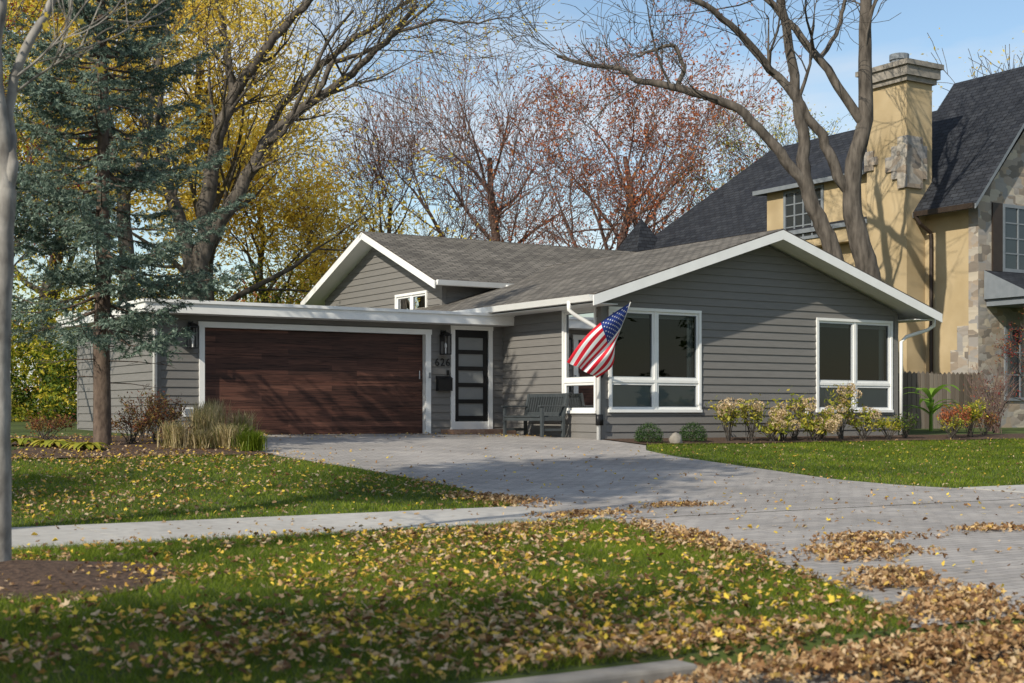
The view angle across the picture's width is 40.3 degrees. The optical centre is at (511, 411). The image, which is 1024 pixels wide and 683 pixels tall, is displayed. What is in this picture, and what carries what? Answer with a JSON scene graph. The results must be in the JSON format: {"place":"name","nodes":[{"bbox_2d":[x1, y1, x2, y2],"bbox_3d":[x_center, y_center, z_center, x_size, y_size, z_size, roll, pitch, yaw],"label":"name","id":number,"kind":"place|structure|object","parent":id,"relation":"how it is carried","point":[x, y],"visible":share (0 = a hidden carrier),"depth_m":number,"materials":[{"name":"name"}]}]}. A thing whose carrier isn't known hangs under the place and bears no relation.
{"place":"outdoors","nodes":[
{"label":"outdoors","id":0,"kind":"place"},
{"bbox_2d":[0,412,1023,682],"bbox_3d":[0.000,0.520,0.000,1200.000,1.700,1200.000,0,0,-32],"label":"ground","id":1,"kind":"structure","parent":0,"point":[20,430],"depth_m":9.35,"materials":[{"name":"green plant"}]},
{"bbox_2d":[2,0,95,259],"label":"autumn tree","id":2,"kind":"object","parent":1,"relation":"on","point":[33,18],"visible":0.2,"depth_m":33.91,"materials":[{"name":"yellow plant"}]},
{"bbox_2d":[1,0,124,265],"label":"red leaf tree","id":3,"kind":"object","parent":1,"relation":"on","point":[5,76],"visible":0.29,"depth_m":27.74,"materials":[{"name":"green plant"}]},
{"bbox_2d":[2,16,136,340],"bbox_3d":[-14.329,-5.378,37.617,8.983,11.764,7.669,0,0,-32],"label":"autumn tree","id":4,"kind":"object","parent":1,"relation":"on","point":[43,159],"visible":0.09,"depth_m":38.73,"materials":[{"name":"orange plant"}]},
{"bbox_2d":[0,0,171,561],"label":"street tree","id":5,"kind":"object","parent":1,"relation":"on","point":[9,164],"visible":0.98,"depth_m":9.66,"materials":[{"name":"grey plant"}]},
{"bbox_2d":[0,560,174,598],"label":"mulch ring","id":6,"kind":"object","parent":1,"relation":"on","point":[23,574],"visible":0.79,"depth_m":9.27,"materials":[{"name":"brown soil"}]},
{"bbox_2d":[2,0,207,273],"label":"yellow maple tree","id":7,"kind":"object","parent":1,"relation":"on","point":[26,2],"visible":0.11,"depth_m":43.70,"materials":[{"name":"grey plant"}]},
{"bbox_2d":[1,0,259,444],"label":"blue spruce tree","id":8,"kind":"object","parent":1,"relation":"on","point":[99,334],"visible":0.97,"depth_m":22.41,"materials":[{"name":"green plant"}]},
{"bbox_2d":[13,277,249,411],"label":"distant trees","id":9,"kind":"object","parent":1,"relation":"on","point":[31,342],"depth_m":92.61,"materials":[{"name":"green plant"}]},
{"bbox_2d":[11,435,270,458],"bbox_3d":[-6.728,0.559,23.625,4.932,0.210,6.000,0,0,-32],"label":"mulch bed","id":10,"kind":"object","parent":1,"relation":"on","point":[150,447],"visible":0.32,"depth_m":22.00,"materials":[{"name":"brown soil"}]},
{"bbox_2d":[11,393,19,414],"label":"garden shrub","id":11,"kind":"object","parent":10,"relation":"on","point":[12,402],"visible":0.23,"depth_m":25.58,"materials":[{"name":"green plant"}]},
{"bbox_2d":[11,438,41,444],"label":"hosta plant","id":12,"kind":"object","parent":10,"relation":"on","point":[21,441],"visible":0.72,"depth_m":22.23,"materials":[{"name":"green plant"}]},
{"bbox_2d":[22,410,76,439],"bbox_3d":[-8.161,0.246,24.546,1.005,0.558,1.208,0,0,-32],"label":"garden shrub","id":13,"kind":"object","parent":10,"relation":"on","point":[36,423],"visible":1,"depth_m":24.46,"materials":[{"name":"red plant"}]},
{"bbox_2d":[30,439,72,446],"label":"hosta plant","id":14,"kind":"object","parent":10,"relation":"on","point":[50,442],"visible":0.94,"depth_m":21.90,"materials":[{"name":"green plant"}]},
{"bbox_2d":[60,442,110,449],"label":"hosta plant","id":15,"kind":"object","parent":10,"relation":"on","point":[88,445],"visible":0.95,"depth_m":21.60,"materials":[{"name":"green plant"}]},
{"bbox_2d":[111,405,161,443],"bbox_3d":[-6.391,0.221,23.423,0.888,0.689,0.966,0,0,12],"label":"autumn bush","id":16,"kind":"object","parent":10,"relation":"on","point":[137,428],"visible":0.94,"depth_m":23.32,"materials":[{"name":"brown plant"}]},
{"bbox_2d":[118,388,170,437],"bbox_3d":[-6.810,0.003,25.861,0.955,1.017,1.042,0,0,14],"label":"autumn bush","id":17,"kind":"object","parent":10,"relation":"on","point":[152,399],"visible":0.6,"depth_m":25.77,"materials":[{"name":"brown plant"}]},
{"bbox_2d":[127,396,181,441],"bbox_3d":[-6.225,0.140,24.300,1.148,0.819,0.858,0,0,28],"label":"autumn bush","id":18,"kind":"object","parent":10,"relation":"on","point":[154,411],"visible":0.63,"depth_m":24.11,"materials":[{"name":"brown plant"}]},
{"bbox_2d":[145,391,190,424],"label":"autumn bush","id":19,"kind":"object","parent":10,"relation":"on","point":[169,408],"visible":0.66,"depth_m":25.38,"materials":[{"name":"brown plant"}]},
{"bbox_2d":[152,420,193,438],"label":"autumn bush","id":20,"kind":"object","parent":10,"relation":"on","point":[173,423],"visible":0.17,"depth_m":23.12,"materials":[{"name":"brown plant"}]},
{"bbox_2d":[152,419,195,447],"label":"ornamental grass","id":21,"kind":"object","parent":10,"relation":"on","point":[174,436],"depth_m":22.43,"materials":[{"name":"beige plant"}]},
{"bbox_2d":[183,427,217,448],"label":"ornamental grass","id":22,"kind":"object","parent":10,"relation":"on","point":[201,439],"depth_m":22.55,"materials":[{"name":"beige plant"}]},
{"bbox_2d":[178,404,223,442],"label":"ornamental grass","id":23,"kind":"object","parent":10,"relation":"on","point":[201,420],"depth_m":23.28,"materials":[{"name":"beige plant"}]},
{"bbox_2d":[190,398,234,440],"bbox_3d":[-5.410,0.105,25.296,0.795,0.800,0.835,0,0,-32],"label":"ornamental grass","id":24,"kind":"object","parent":10,"relation":"on","point":[221,413],"depth_m":25.22,"materials":[{"name":"plant"}]},
{"bbox_2d":[208,422,249,448],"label":"ornamental grass","id":25,"kind":"object","parent":10,"relation":"on","point":[222,437],"depth_m":22.70,"materials":[{"name":"beige plant"}]},
{"bbox_2d":[212,422,256,445],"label":"ornamental grass","id":26,"kind":"object","parent":10,"relation":"on","point":[247,429],"depth_m":23.36,"materials":[{"name":"green plant"}]},
{"bbox_2d":[225,408,262,433],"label":"ornamental grass","id":27,"kind":"object","parent":10,"relation":"on","point":[241,419],"depth_m":24.57,"materials":[{"name":"plant"}]},
{"bbox_2d":[228,430,270,450],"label":"ornamental grass","id":28,"kind":"object","parent":10,"relation":"on","point":[256,441],"depth_m":22.37,"materials":[{"name":"green plant"}]},
{"bbox_2d":[10,254,296,421],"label":"understory shrubs","id":29,"kind":"object","parent":1,"relation":"on","point":[24,397],"visible":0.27,"depth_m":44.40,"materials":[{"name":"green plant"}]},
{"bbox_2d":[11,281,303,412],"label":"distant trees","id":30,"kind":"object","parent":1,"relation":"on","point":[62,356],"visible":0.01,"depth_m":86.81,"materials":[{"name":"yellow plant"}]},
{"bbox_2d":[7,0,313,302],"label":"maple tree","id":31,"kind":"object","parent":1,"relation":"on","point":[143,156],"visible":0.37,"depth_m":39.37,"materials":[{"name":"plant"}]},
{"bbox_2d":[11,227,327,421],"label":"understory shrubs","id":32,"kind":"object","parent":1,"relation":"on","point":[21,416],"visible":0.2,"depth_m":47.84,"materials":[{"name":"green plant"}]},
{"bbox_2d":[3,0,336,417],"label":"yellow maple tree","id":33,"kind":"object","parent":1,"relation":"on","point":[60,257],"visible":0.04,"depth_m":50.12,"materials":[{"name":"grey plant"}]},
{"bbox_2d":[11,243,345,411],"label":"distant trees","id":34,"kind":"object","parent":1,"relation":"on","point":[142,297],"depth_m":81.62,"materials":[{"name":"yellow plant"}]},
{"bbox_2d":[17,0,497,310],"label":"yellow maple tree","id":35,"kind":"object","parent":1,"relation":"on","point":[229,177],"visible":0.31,"depth_m":49.97,"materials":[{"name":"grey plant"}]},
{"bbox_2d":[138,59,409,304],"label":"yellow maple tree","id":36,"kind":"object","parent":1,"relation":"on","point":[260,240],"visible":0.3,"depth_m":59.09,"materials":[{"name":"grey plant"}]},
{"bbox_2d":[51,0,602,299],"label":"bare maple tree","id":37,"kind":"object","parent":1,"relation":"on","point":[275,131],"visible":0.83,"depth_m":39.84,"materials":[{"name":"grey plant"}]},
{"bbox_2d":[224,52,558,280],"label":"bare oak tree","id":38,"kind":"object","parent":1,"relation":"on","point":[379,166],"visible":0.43,"depth_m":60.97,"materials":[{"name":"orange plant"}]},
{"bbox_2d":[441,429,515,433],"bbox_3d":[-0.728,0.450,30.481,1.570,0.140,0.570,0,0,-32],"label":"door step","id":39,"kind":"object","parent":1,"relation":"on","point":[472,431],"depth_m":30.17,"materials":[{"name":"grey concrete"}]},
{"bbox_2d":[253,2,719,302],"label":"bare oak tree","id":40,"kind":"object","parent":1,"relation":"on","point":[489,189],"visible":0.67,"depth_m":59.86,"materials":[{"name":"orange plant"}]},
{"bbox_2d":[77,245,897,439],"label":"walls","id":41,"kind":"structure","parent":1,"relation":"on","point":[763,308],"depth_m":30.13,"materials":[{"name":"grey wood"}]},
{"bbox_2d":[186,321,198,348],"bbox_3d":[-6.238,-1.504,27.231,0.210,0.532,0.248,0,0,-32],"label":"wall lantern","id":42,"kind":"object","parent":41,"relation":"attached to","point":[191,325],"depth_m":27.19,"materials":[{"name":"black metal"}]},
{"bbox_2d":[198,321,492,433],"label":"door casings","id":43,"kind":"object","parent":41,"relation":"attached to","point":[425,333],"depth_m":30.10,"materials":[{"name":"white wood"}]},
{"bbox_2d":[205,328,422,434],"bbox_3d":[-4.038,-0.620,28.919,4.940,2.220,0.111,0,0,-32],"label":"garage door","id":44,"kind":"structure","parent":43,"relation":"attached to","point":[291,382],"depth_m":28.91,"materials":[{"name":"brown wood"}]},
{"bbox_2d":[455,330,487,420],"bbox_3d":[-0.896,-0.795,30.740,0.860,2.010,0.112,0,0,-32],"label":"entry door","id":45,"kind":"structure","parent":43,"relation":"attached to","point":[471,374],"depth_m":30.77,"materials":[{"name":"black glass"}]},
{"bbox_2d":[435,358,449,365],"bbox_3d":[-1.507,-1.080,30.324,0.369,0.164,0.012,0,0,-32],"label":"house number","id":46,"kind":"object","parent":41,"relation":"attached to","point":[442,363],"visible":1,"depth_m":30.32,"materials":[{"name":"black metal"}]},
{"bbox_2d":[436,370,452,390],"bbox_3d":[-1.469,-0.685,30.289,0.370,0.450,0.130,0,0,-32],"label":"mailbox","id":47,"kind":"object","parent":41,"relation":"attached to","point":[444,383],"visible":1,"depth_m":30.24,"materials":[{"name":"black metal"}]},
{"bbox_2d":[440,330,451,354],"bbox_3d":[-1.447,-1.504,30.225,0.210,0.532,0.248,0,0,-32],"label":"wall lantern","id":48,"kind":"object","parent":41,"relation":"attached to","point":[443,333],"depth_m":30.18,"materials":[{"name":"black metal"}]},
{"bbox_2d":[182,373,810,416],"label":"outlet covers","id":49,"kind":"object","parent":41,"relation":"attached to","point":[187,409],"visible":0.46,"depth_m":27.26,"materials":[{"name":"plastic"}]},
{"bbox_2d":[56,230,941,328],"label":"fascia and gutters","id":50,"kind":"structure","parent":41,"relation":"attached to","point":[484,316],"depth_m":29.15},
{"bbox_2d":[152,285,935,439],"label":"downspouts","id":51,"kind":"object","parent":41,"relation":"attached to","point":[599,419],"visible":0.66,"depth_m":27.81,"materials":[{"name":"white metal"}]},
{"bbox_2d":[567,300,631,377],"bbox_3d":[1.613,-1.401,27.182,1.167,1.517,1.246,0,0,-32],"label":"american flag","id":52,"kind":"object","parent":41,"relation":"attached to","point":[593,353],"visible":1,"depth_m":27.10,"materials":[{"name":"multicoloured fabric"}]},
{"bbox_2d":[301,229,940,319],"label":"roof","id":53,"kind":"structure","parent":41,"relation":"on","point":[532,272],"depth_m":34.09,"materials":[{"name":"grey"}]},
{"bbox_2d":[395,290,893,412],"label":"windows","id":54,"kind":"structure","parent":41,"relation":"attached to","point":[654,392],"depth_m":29.03,"materials":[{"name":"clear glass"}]},
{"bbox_2d":[0,432,1023,682],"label":"fallen leaves","id":55,"kind":"object","parent":1,"relation":"on","point":[682,620],"visible":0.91,"depth_m":8.61,"materials":[{"name":"yellow plant"}]},
{"bbox_2d":[468,0,809,249],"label":"autumn tree","id":56,"kind":"object","parent":1,"relation":"on","point":[648,134],"visible":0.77,"depth_m":59.64,"materials":[{"name":"orange plant"}]},
{"bbox_2d":[472,0,899,279],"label":"bare maple tree","id":57,"kind":"object","parent":1,"relation":"on","point":[848,182],"visible":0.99,"depth_m":36.76,"materials":[{"name":"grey plant"}]},
{"bbox_2d":[642,73,855,231],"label":"autumn tree","id":58,"kind":"object","parent":1,"relation":"on","point":[737,146],"visible":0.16,"depth_m":61.14,"materials":[{"name":"brown plant"}]},
{"bbox_2d":[613,314,885,380],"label":"interior rooms","id":59,"kind":"object","parent":1,"relation":"on","point":[676,350],"visible":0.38,"depth_m":32.56,"materials":[{"name":"black"}]},
{"bbox_2d":[530,488,1023,518],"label":"driveway crossing","id":60,"kind":"object","parent":1,"relation":"on","point":[813,501],"visible":0.71,"depth_m":16.90,"materials":[{"name":"grey concrete"}]},
{"bbox_2d":[607,433,1023,443],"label":"mulch bed","id":61,"kind":"object","parent":1,"relation":"on","point":[855,438],"visible":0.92,"depth_m":30.41,"materials":[{"name":"brown soil"}]},
{"bbox_2d":[633,422,663,441],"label":"boxwood shrub","id":62,"kind":"object","parent":61,"relation":"on","point":[646,436],"visible":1,"depth_m":27.24,"materials":[{"name":"green plant"}]},
{"bbox_2d":[668,432,682,442],"bbox_3d":[3.222,0.508,27.480,0.282,0.221,0.241,0,0,-5],"label":"garden boulder","id":63,"kind":"object","parent":61,"relation":"on","point":[675,437],"visible":0.97,"depth_m":27.39,"materials":[{"name":"white stone"}]},
{"bbox_2d":[679,422,707,441],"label":"boxwood shrub","id":64,"kind":"object","parent":61,"relation":"on","point":[686,434],"visible":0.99,"depth_m":27.88,"materials":[{"name":"green plant"}]},
{"bbox_2d":[705,395,747,440],"bbox_3d":[4.413,0.137,28.564,0.924,0.974,0.890,0,0,-2],"label":"hydrangea bush","id":65,"kind":"object","parent":61,"relation":"on","point":[725,410],"visible":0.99,"depth_m":28.46,"materials":[{"name":"beige plant"}]},
{"bbox_2d":[736,393,769,440],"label":"hydrangea bush","id":66,"kind":"object","parent":61,"relation":"on","point":[758,412],"visible":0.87,"depth_m":28.67,"materials":[{"name":"yellow plant"}]},
{"bbox_2d":[755,416,788,442],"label":"hydrangea bush","id":67,"kind":"object","parent":61,"relation":"on","point":[777,427],"visible":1,"depth_m":28.69,"materials":[{"name":"yellow plant"}]},
{"bbox_2d":[764,406,804,440],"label":"hydrangea bush","id":68,"kind":"object","parent":61,"relation":"on","point":[779,414],"visible":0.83,"depth_m":28.99,"materials":[{"name":"beige plant"}]},
{"bbox_2d":[772,386,816,439],"bbox_3d":[5.952,0.028,29.561,0.901,1.192,0.977,0,0,-4],"label":"hydrangea bush","id":69,"kind":"object","parent":61,"relation":"on","point":[801,406],"visible":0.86,"depth_m":29.50,"materials":[{"name":"beige plant"}]},
{"bbox_2d":[799,415,838,440],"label":"hydrangea bush","id":70,"kind":"object","parent":61,"relation":"on","point":[821,428],"visible":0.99,"depth_m":29.35,"materials":[{"name":"yellow plant"}]},
{"bbox_2d":[803,405,842,439],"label":"hydrangea bush","id":71,"kind":"object","parent":61,"relation":"on","point":[823,417],"visible":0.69,"depth_m":29.65,"materials":[{"name":"beige plant"}]},
{"bbox_2d":[823,380,862,438],"bbox_3d":[7.142,-0.033,30.218,0.896,1.319,0.807,0,0,-41],"label":"hydrangea bush","id":72,"kind":"object","parent":61,"relation":"on","point":[839,407],"visible":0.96,"depth_m":30.13,"materials":[{"name":"beige plant"}]},
{"bbox_2d":[845,406,885,439],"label":"hydrangea bush","id":73,"kind":"object","parent":61,"relation":"on","point":[852,422],"visible":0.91,"depth_m":30.34,"materials":[{"name":"yellow plant"}]},
{"bbox_2d":[871,416,905,438],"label":"garden shrub","id":74,"kind":"object","parent":61,"relation":"on","point":[894,423],"visible":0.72,"depth_m":31.08,"materials":[{"name":"yellow plant"}]},
{"bbox_2d":[886,408,918,437],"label":"garden shrub","id":75,"kind":"object","parent":61,"relation":"on","point":[908,426],"visible":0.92,"depth_m":31.23,"materials":[{"name":"green plant"}]},
{"bbox_2d":[935,413,968,438],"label":"garden shrub","id":76,"kind":"object","parent":61,"relation":"on","point":[957,423],"visible":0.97,"depth_m":31.71,"materials":[{"name":"yellow plant"}]},
{"bbox_2d":[936,402,974,436],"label":"garden shrub","id":77,"kind":"object","parent":61,"relation":"on","point":[957,411],"visible":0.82,"depth_m":32.14,"materials":[{"name":"red plant"}]},
{"bbox_2d":[951,399,989,436],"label":"garden shrub","id":78,"kind":"object","parent":61,"relation":"on","point":[975,414],"visible":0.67,"depth_m":32.58,"materials":[{"name":"yellow plant"}]},
{"bbox_2d":[965,411,1003,434],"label":"garden shrub","id":79,"kind":"object","parent":61,"relation":"on","point":[986,419],"visible":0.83,"depth_m":33.76,"materials":[{"name":"brown plant"}]},
{"bbox_2d":[611,499,1023,627],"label":"driveway apron","id":80,"kind":"object","parent":1,"relation":"on","point":[987,544],"visible":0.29,"depth_m":12.92,"materials":[{"name":"grey concrete"}]},
{"bbox_2d":[819,209,967,373],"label":"walls","id":81,"kind":"structure","parent":1,"relation":"on","point":[949,230],"depth_m":41.56,"materials":[{"name":"paint"}]},
{"bbox_2d":[767,173,866,246],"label":"dormer wall","id":82,"kind":"structure","parent":81,"relation":"on","point":[833,198],"depth_m":45.06,"materials":[{"name":"paint"}]},
{"bbox_2d":[617,66,1023,251],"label":"slate roof","id":83,"kind":"structure","parent":81,"relation":"on","point":[977,127],"depth_m":44.49,"materials":[{"name":"grey stone"}]},
{"bbox_2d":[913,202,974,372],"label":"rain gutter","id":84,"kind":"object","parent":81,"relation":"attached to","point":[916,214],"visible":0.9,"depth_m":41.90,"materials":[{"name":"brown metal"}]},
{"bbox_2d":[867,81,931,372],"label":"chimney","id":85,"kind":"object","parent":1,"relation":"on","point":[896,232],"visible":0.57,"depth_m":42.21,"materials":[{"name":"paint"}]},
{"bbox_2d":[855,52,943,88],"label":"chimney cap","id":86,"kind":"object","parent":85,"relation":"on","point":[901,67],"visible":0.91,"depth_m":42.09,"materials":[{"name":"beige stone"}]},
{"bbox_2d":[898,385,959,430],"bbox_3d":[10.933,-0.092,36.644,1.816,1.224,1.917,0,0,9],"label":"banana plant","id":87,"kind":"object","parent":1,"relation":"on","point":[930,393],"visible":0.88,"depth_m":36.54,"materials":[{"name":"green plant"}]},
{"bbox_2d":[898,371,983,428],"bbox_3d":[10.265,-0.345,38.281,7.982,1.629,0.070,0,0,-32],"label":"wooden fence","id":88,"kind":"object","parent":1,"relation":"on","point":[918,379],"visible":0.37,"depth_m":39.28,"materials":[{"name":"brown wood"}]},
{"bbox_2d":[864,132,1023,427],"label":"fieldstone","id":89,"kind":"object","parent":1,"relation":"on","point":[980,334],"visible":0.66,"depth_m":41.03,"materials":[{"name":"beige stone"}]},
{"bbox_2d":[783,184,1023,400],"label":"windows","id":90,"kind":"structure","parent":89,"relation":"attached to","point":[1007,237],"depth_m":41.39,"materials":[{"name":"white metal"}]},
{"bbox_2d":[921,28,1023,106],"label":"autumn tree","id":91,"kind":"object","parent":1,"relation":"on","point":[981,65],"visible":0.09,"depth_m":60.64,"materials":[{"name":"brown plant"}]},
{"bbox_2d":[959,361,1023,431],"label":"bare red bush","id":92,"kind":"object","parent":1,"relation":"on","point":[993,396],"visible":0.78,"depth_m":36.79,"materials":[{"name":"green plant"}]},
{"bbox_2d":[963,307,1023,402],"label":"japanese maple tree","id":93,"kind":"object","parent":1,"relation":"on","point":[1008,351],"visible":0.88,"depth_m":37.92,"materials":[{"name":"red plant"}]},
{"bbox_2d":[979,385,1012,432],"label":"bare red bush","id":94,"kind":"object","parent":1,"relation":"on","point":[996,430],"visible":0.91,"depth_m":35.44,"materials":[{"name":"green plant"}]},
{"bbox_2d":[984,270,1023,308],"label":"porch roof","id":95,"kind":"object","parent":1,"relation":"on","point":[1000,286],"visible":1,"depth_m":40.30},
{"bbox_2d":[3,0,1023,401],"label":"sky","id":96,"kind":"structure","parent":0,"point":[987,25],"materials":[{"name":"blue"}]},
{"bbox_2d":[12,485,1023,549],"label":"sidewalk","id":97,"kind":"structure","parent":0,"point":[63,534],"depth_m":13.35,"materials":[{"name":"concrete"}]},
{"bbox_2d":[261,433,945,505],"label":"driveway","id":98,"kind":"structure","parent":0,"point":[439,453],"depth_m":21.15,"materials":[{"name":"grey concrete"}]},
{"bbox_2d":[501,393,568,436],"bbox_3d":[0.475,0.062,29.187,0.718,0.905,1.530,0,0,-32],"label":"garden bench","id":99,"kind":"object","parent":98,"relation":"on","point":[541,408],"visible":1,"depth_m":29.12,"materials":[{"name":"paint"}]},
{"bbox_2d":[892,665,1023,682],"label":"street","id":100,"kind":"structure","parent":0,"point":[912,681],"depth_m":7.05,"materials":[{"name":"grey asphalt"}]},
{"bbox_2d":[301,488,1023,682],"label":"leaf pile","id":101,"kind":"object","parent":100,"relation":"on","point":[963,602],"visible":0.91,"depth_m":7.72,"materials":[{"name":"brown plant"}]},
{"bbox_2d":[482,646,1023,682],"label":"street curb","id":102,"kind":"structure","parent":100,"relation":"on","point":[651,672],"depth_m":6.71,"materials":[{"name":"concrete"}]}
]}

